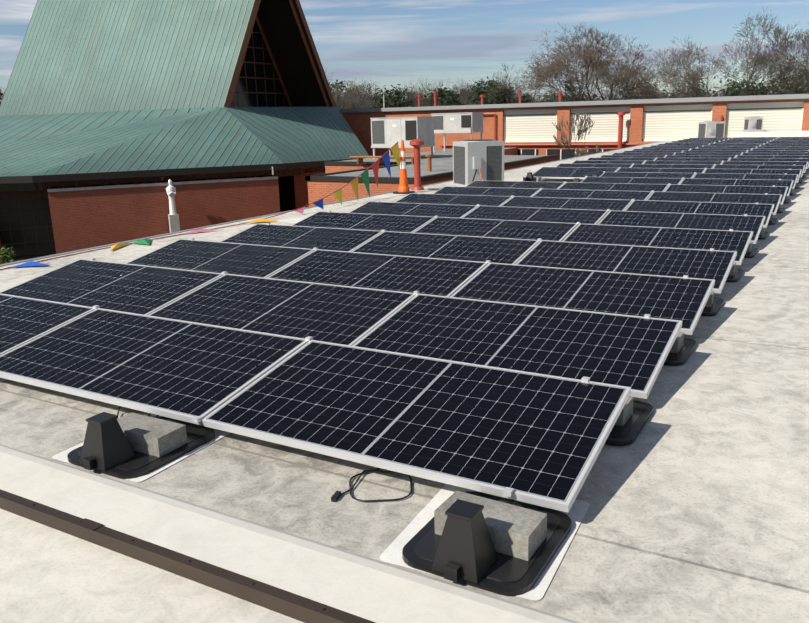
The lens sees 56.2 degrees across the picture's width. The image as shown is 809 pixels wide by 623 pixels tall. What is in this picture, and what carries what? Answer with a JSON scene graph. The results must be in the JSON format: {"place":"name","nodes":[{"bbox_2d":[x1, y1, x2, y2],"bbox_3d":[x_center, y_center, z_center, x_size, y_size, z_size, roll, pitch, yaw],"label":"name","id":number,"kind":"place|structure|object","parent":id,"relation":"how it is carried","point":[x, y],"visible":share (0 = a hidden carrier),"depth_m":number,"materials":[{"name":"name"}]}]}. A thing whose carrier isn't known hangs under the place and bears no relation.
{"place":"outdoors","nodes":[
{"label":"outdoors","id":0,"kind":"place"},
{"bbox_2d":[3,256,42,263],"bbox_3d":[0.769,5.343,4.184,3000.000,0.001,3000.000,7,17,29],"label":"ground","id":1,"kind":"structure","parent":0,"point":[20,259],"depth_m":37.03,"materials":[{"name":"grey concrete"}]},
{"bbox_2d":[0,244,17,263],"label":"bush","id":2,"kind":"object","parent":1,"relation":"on","point":[3,255],"visible":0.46,"depth_m":32.81,"materials":[{"name":"green plant"}]},
{"bbox_2d":[166,179,179,232],"bbox_3d":[-11.471,-4.877,37.543,0.488,3.320,0.491,-8,16,-23],"label":"statue","id":3,"kind":"object","parent":1,"relation":"on","point":[173,218],"visible":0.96,"depth_m":37.39,"materials":[{"name":"white stone"}]},
{"bbox_2d":[324,71,363,108],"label":"tree","id":4,"kind":"object","parent":1,"relation":"on","point":[356,102],"visible":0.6,"depth_m":114.01,"materials":[{"name":"brown plant"}]},
{"bbox_2d":[328,80,365,108],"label":"tree","id":5,"kind":"object","parent":1,"relation":"on","point":[341,86],"visible":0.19,"depth_m":142.65,"materials":[{"name":"green plant"}]},
{"bbox_2d":[336,81,374,108],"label":"tree","id":6,"kind":"object","parent":1,"relation":"on","point":[365,102],"visible":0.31,"depth_m":142.93,"materials":[{"name":"brown plant"}]},
{"bbox_2d":[342,79,382,106],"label":"tree","id":7,"kind":"object","parent":1,"relation":"on","point":[364,90],"visible":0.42,"depth_m":167.26,"materials":[{"name":"brown plant"}]},
{"bbox_2d":[355,79,389,108],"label":"tree","id":8,"kind":"object","parent":1,"relation":"on","point":[368,94],"visible":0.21,"depth_m":156.57,"materials":[{"name":"brown plant"}]},
{"bbox_2d":[356,84,395,108],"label":"tree","id":9,"kind":"object","parent":1,"relation":"on","point":[370,95],"visible":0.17,"depth_m":177.94,"materials":[{"name":"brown plant"}]},
{"bbox_2d":[370,84,421,107],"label":"evergreen tree","id":10,"kind":"object","parent":1,"relation":"on","point":[390,97],"visible":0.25,"depth_m":150.96,"materials":[{"name":"green plant"}]},
{"bbox_2d":[388,84,429,106],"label":"tree","id":11,"kind":"object","parent":1,"relation":"on","point":[409,96],"visible":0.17,"depth_m":164.92,"materials":[{"name":"brown plant"}]},
{"bbox_2d":[394,82,428,106],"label":"tree","id":12,"kind":"object","parent":1,"relation":"on","point":[411,90],"visible":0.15,"depth_m":186.26,"materials":[{"name":"brown plant"}]},
{"bbox_2d":[410,83,437,105],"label":"tree","id":13,"kind":"object","parent":1,"relation":"on","point":[424,90],"visible":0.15,"depth_m":195.94,"materials":[{"name":"brown plant"}]},
{"bbox_2d":[411,92,445,106],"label":"tree","id":14,"kind":"object","parent":1,"relation":"on","point":[423,104],"visible":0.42,"depth_m":157.34,"materials":[{"name":"brown plant"}]},
{"bbox_2d":[414,76,452,103],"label":"tree","id":15,"kind":"object","parent":1,"relation":"on","point":[432,88],"visible":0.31,"depth_m":198.78,"materials":[{"name":"brown plant"}]},
{"bbox_2d":[416,85,468,105],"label":"evergreen tree","id":16,"kind":"object","parent":1,"relation":"on","point":[447,92],"visible":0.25,"depth_m":158.32,"materials":[{"name":"green plant"}]},
{"bbox_2d":[425,78,467,105],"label":"tree","id":17,"kind":"object","parent":1,"relation":"on","point":[442,86],"visible":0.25,"depth_m":178.22,"materials":[{"name":"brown plant"}]},
{"bbox_2d":[445,84,477,105],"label":"tree","id":18,"kind":"object","parent":1,"relation":"on","point":[460,92],"visible":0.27,"depth_m":171.15,"materials":[{"name":"brown plant"}]},
{"bbox_2d":[452,85,486,105],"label":"tree","id":19,"kind":"object","parent":1,"relation":"on","point":[466,97],"visible":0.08,"depth_m":169.16,"materials":[{"name":"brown plant"}]},
{"bbox_2d":[453,81,487,100],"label":"tree","id":20,"kind":"object","parent":1,"relation":"on","point":[466,88],"visible":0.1,"depth_m":177.36,"materials":[{"name":"brown plant"}]},
{"bbox_2d":[467,76,510,104],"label":"evergreen tree","id":21,"kind":"object","parent":1,"relation":"on","point":[476,89],"visible":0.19,"depth_m":151.76,"materials":[{"name":"green plant"}]},
{"bbox_2d":[474,81,523,104],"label":"evergreen tree","id":22,"kind":"object","parent":1,"relation":"on","point":[496,100],"visible":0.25,"depth_m":142.38,"materials":[{"name":"green plant"}]},
{"bbox_2d":[498,75,532,101],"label":"tree","id":23,"kind":"object","parent":1,"relation":"on","point":[520,89],"visible":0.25,"depth_m":161.21,"materials":[{"name":"brown plant"}]},
{"bbox_2d":[482,56,572,103],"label":"tree","id":24,"kind":"object","parent":1,"relation":"on","point":[504,82],"visible":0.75,"depth_m":132.78,"materials":[{"name":"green plant"}]},
{"bbox_2d":[522,94,534,102],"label":"evergreen tree","id":25,"kind":"object","parent":1,"relation":"on","point":[526,99],"visible":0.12,"depth_m":200.09,"materials":[{"name":"green plant"}]},
{"bbox_2d":[542,89,572,102],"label":"evergreen tree","id":26,"kind":"object","parent":1,"relation":"on","point":[553,96],"visible":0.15,"depth_m":251.32,"materials":[{"name":"green plant"}]},
{"bbox_2d":[561,77,580,101],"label":"evergreen tree","id":27,"kind":"object","parent":1,"relation":"on","point":[568,89],"visible":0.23,"depth_m":189.78,"materials":[{"name":"green plant"}]},
{"bbox_2d":[552,111,601,156],"bbox_3d":[9.619,-7.785,41.732,3.400,6.302,2.980,7,17,29],"label":"courtyard shrub","id":28,"kind":"object","parent":1,"relation":"on","point":[582,151],"visible":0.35,"depth_m":41.13,"materials":[{"name":"brown plant"}]},
{"bbox_2d":[561,91,602,100],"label":"evergreen tree","id":29,"kind":"object","parent":1,"relation":"on","point":[587,97],"visible":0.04,"depth_m":271.93,"materials":[{"name":"green plant"}]},
{"bbox_2d":[577,83,603,100],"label":"tree","id":30,"kind":"object","parent":1,"relation":"on","point":[591,95],"visible":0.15,"depth_m":201.58,"materials":[{"name":"brown plant"}]},
{"bbox_2d":[576,87,604,100],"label":"tree","id":31,"kind":"object","parent":1,"relation":"on","point":[592,93],"visible":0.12,"depth_m":212.65,"materials":[{"name":"brown plant"}]},
{"bbox_2d":[528,39,655,101],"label":"tree","id":32,"kind":"object","parent":1,"relation":"on","point":[577,64],"visible":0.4,"depth_m":115.89,"materials":[{"name":"brown plant"}]},
{"bbox_2d":[517,22,668,101],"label":"tree","id":33,"kind":"object","parent":1,"relation":"on","point":[628,74],"visible":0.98,"depth_m":106.08,"materials":[{"name":"brown plant"}]},
{"bbox_2d":[609,82,636,99],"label":"evergreen tree","id":34,"kind":"object","parent":1,"relation":"on","point":[622,92],"visible":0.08,"depth_m":190.08,"materials":[{"name":"green plant"}]},
{"bbox_2d":[619,78,658,99],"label":"evergreen tree","id":35,"kind":"object","parent":1,"relation":"on","point":[639,90],"visible":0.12,"depth_m":191.79,"materials":[{"name":"green plant"}]},
{"bbox_2d":[634,82,658,98],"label":"evergreen tree","id":36,"kind":"object","parent":1,"relation":"on","point":[648,92],"visible":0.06,"depth_m":190.72,"materials":[{"name":"green plant"}]},
{"bbox_2d":[628,49,711,97],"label":"tree","id":37,"kind":"object","parent":1,"relation":"on","point":[682,81],"visible":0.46,"depth_m":133.59,"materials":[{"name":"brown plant"}]},
{"bbox_2d":[664,79,702,97],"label":"evergreen tree","id":38,"kind":"object","parent":1,"relation":"on","point":[673,95],"visible":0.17,"depth_m":186.10,"materials":[{"name":"green plant"}]},
{"bbox_2d":[683,70,707,96],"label":"evergreen tree","id":39,"kind":"object","parent":1,"relation":"on","point":[697,86],"visible":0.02,"depth_m":196.82,"materials":[{"name":"green plant"}]},
{"bbox_2d":[705,79,731,96],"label":"tree","id":40,"kind":"object","parent":1,"relation":"on","point":[716,92],"visible":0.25,"depth_m":210.28,"materials":[{"name":"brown plant"}]},
{"bbox_2d":[635,5,808,98],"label":"tree","id":41,"kind":"object","parent":1,"relation":"on","point":[756,61],"visible":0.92,"depth_m":96.91,"materials":[{"name":"brown plant"}]},
{"bbox_2d":[705,85,743,96],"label":"evergreen tree","id":42,"kind":"object","parent":1,"relation":"on","point":[713,91],"visible":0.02,"depth_m":285.70,"materials":[{"name":"green plant"}]},
{"bbox_2d":[721,86,739,95],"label":"evergreen tree","id":43,"kind":"object","parent":1,"relation":"on","point":[731,91],"visible":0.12,"depth_m":226.73,"materials":[{"name":"green plant"}]},
{"bbox_2d":[713,68,771,96],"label":"evergreen tree","id":44,"kind":"object","parent":1,"relation":"on","point":[737,86],"visible":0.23,"depth_m":184.74,"materials":[{"name":"green plant"}]},
{"bbox_2d":[749,83,767,95],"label":"evergreen tree","id":45,"kind":"object","parent":1,"relation":"on","point":[760,90],"visible":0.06,"depth_m":189.62,"materials":[{"name":"green plant"}]},
{"bbox_2d":[739,22,808,94],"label":"tree","id":46,"kind":"object","parent":1,"relation":"on","point":[805,41],"visible":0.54,"depth_m":97.49,"materials":[{"name":"brown plant"}]},
{"bbox_2d":[764,75,793,94],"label":"evergreen tree","id":47,"kind":"object","parent":1,"relation":"on","point":[775,87],"visible":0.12,"depth_m":215.13,"materials":[{"name":"green plant"}]},
{"bbox_2d":[772,70,808,94],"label":"evergreen tree","id":48,"kind":"object","parent":1,"relation":"on","point":[791,86],"visible":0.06,"depth_m":184.94,"materials":[{"name":"green plant"}]},
{"bbox_2d":[788,52,808,86],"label":"tree","id":49,"kind":"object","parent":1,"relation":"on","point":[800,69],"visible":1,"depth_m":83.99,"materials":[{"name":"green plant"}]},
{"bbox_2d":[0,0,368,261],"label":"church","id":50,"kind":"structure","parent":0,"point":[116,116],"depth_m":43.82,"materials":[{"name":"green metal"}]},
{"bbox_2d":[0,140,808,622],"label":"roof","id":51,"kind":"structure","parent":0,"point":[696,494],"depth_m":3.54,"materials":[{"name":"concrete"}]},
{"bbox_2d":[0,509,303,622],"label":"roof front","id":52,"kind":"structure","parent":51,"relation":"on","point":[49,574],"depth_m":2.75,"materials":[{"name":"white concrete"}]},
{"bbox_2d":[0,142,399,269],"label":"warning flag line","id":53,"kind":"object","parent":51,"relation":"on","point":[394,148],"visible":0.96,"depth_m":14.02,"materials":[{"name":"multicoloured"}]},
{"bbox_2d":[116,406,411,501],"bbox_3d":[-0.819,0.640,3.890,2.017,0.132,0.527,7,17,29],"label":"electrical cable","id":54,"kind":"object","parent":51,"relation":"on","point":[336,495],"visible":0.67,"depth_m":3.41,"materials":[{"name":"black rubber"}]},
{"bbox_2d":[0,444,579,622],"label":"roof curb","id":55,"kind":"structure","parent":51,"relation":"on","point":[301,579],"depth_m":2.85,"materials":[{"name":"white concrete"}]},
{"bbox_2d":[393,140,414,193],"bbox_3d":[-0.029,-3.183,16.654,0.400,1.150,0.400,7,17,29],"label":"delineator post","id":56,"kind":"object","parent":51,"relation":"on","point":[403,188],"visible":1,"depth_m":16.63,"materials":[{"name":"orange plastic"}]},
{"bbox_2d":[0,137,808,600],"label":"solar panel mounts","id":57,"kind":"object","parent":51,"relation":"on","point":[494,543],"visible":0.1,"depth_m":3.07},
{"bbox_2d":[0,137,808,512],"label":"solar panels","id":58,"kind":"object","parent":57,"relation":"on","point":[466,367],"visible":1,"depth_m":5.62,"materials":[{"name":"black glass"}]},
{"bbox_2d":[409,139,423,190],"bbox_3d":[0.291,-3.356,17.313,0.331,1.140,0.340,7,17,29],"label":"red vent pipe","id":59,"kind":"object","parent":51,"relation":"on","point":[416,144],"visible":1,"depth_m":17.25,"materials":[{"name":"red metal"}]},
{"bbox_2d":[428,139,503,189],"bbox_3d":[1.692,-3.369,17.334,1.810,1.085,1.582,7,17,29],"label":"condenser","id":60,"kind":"object","parent":51,"relation":"on","point":[479,159],"visible":0.77,"depth_m":17.03,"materials":[{"name":"grey metal"}]},
{"bbox_2d":[698,117,808,137],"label":"rooftop hvac units","id":61,"kind":"object","parent":51,"relation":"on","point":[753,126],"visible":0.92,"depth_m":38.72,"materials":[{"name":"grey metal"}]},
{"bbox_2d":[0,0,808,102],"label":"sky","id":62,"kind":"structure","parent":0,"point":[386,42],"materials":[{"name":"blue"}]},
{"bbox_2d":[305,148,559,206],"bbox_3d":[2.064,-5.324,36.940,9.250,4.300,22.750,7,17,29],"label":"lower roof section","id":63,"kind":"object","parent":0,"point":[337,175],"depth_m":27.66,"materials":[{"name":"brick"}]},
{"bbox_2d":[272,112,483,174],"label":"rooftop hvac units","id":64,"kind":"object","parent":63,"relation":"on","point":[388,132],"visible":0.79,"depth_m":36.96,"materials":[{"name":"metal"}]},
{"bbox_2d":[339,94,808,159],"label":"building","id":65,"kind":"structure","parent":0,"point":[646,121],"depth_m":43.74,"materials":[{"name":"brick"}]},
{"bbox_2d":[381,87,385,107],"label":"roof cross","id":66,"kind":"object","parent":65,"relation":"on","point":[383,93],"visible":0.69,"depth_m":68.40,"materials":[{"name":"metal"}]},
{"bbox_2d":[417,91,722,148],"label":"pipes","id":67,"kind":"object","parent":65,"relation":"attached to","point":[620,130],"visible":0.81,"depth_m":45.49,"materials":[{"name":"red metal"}]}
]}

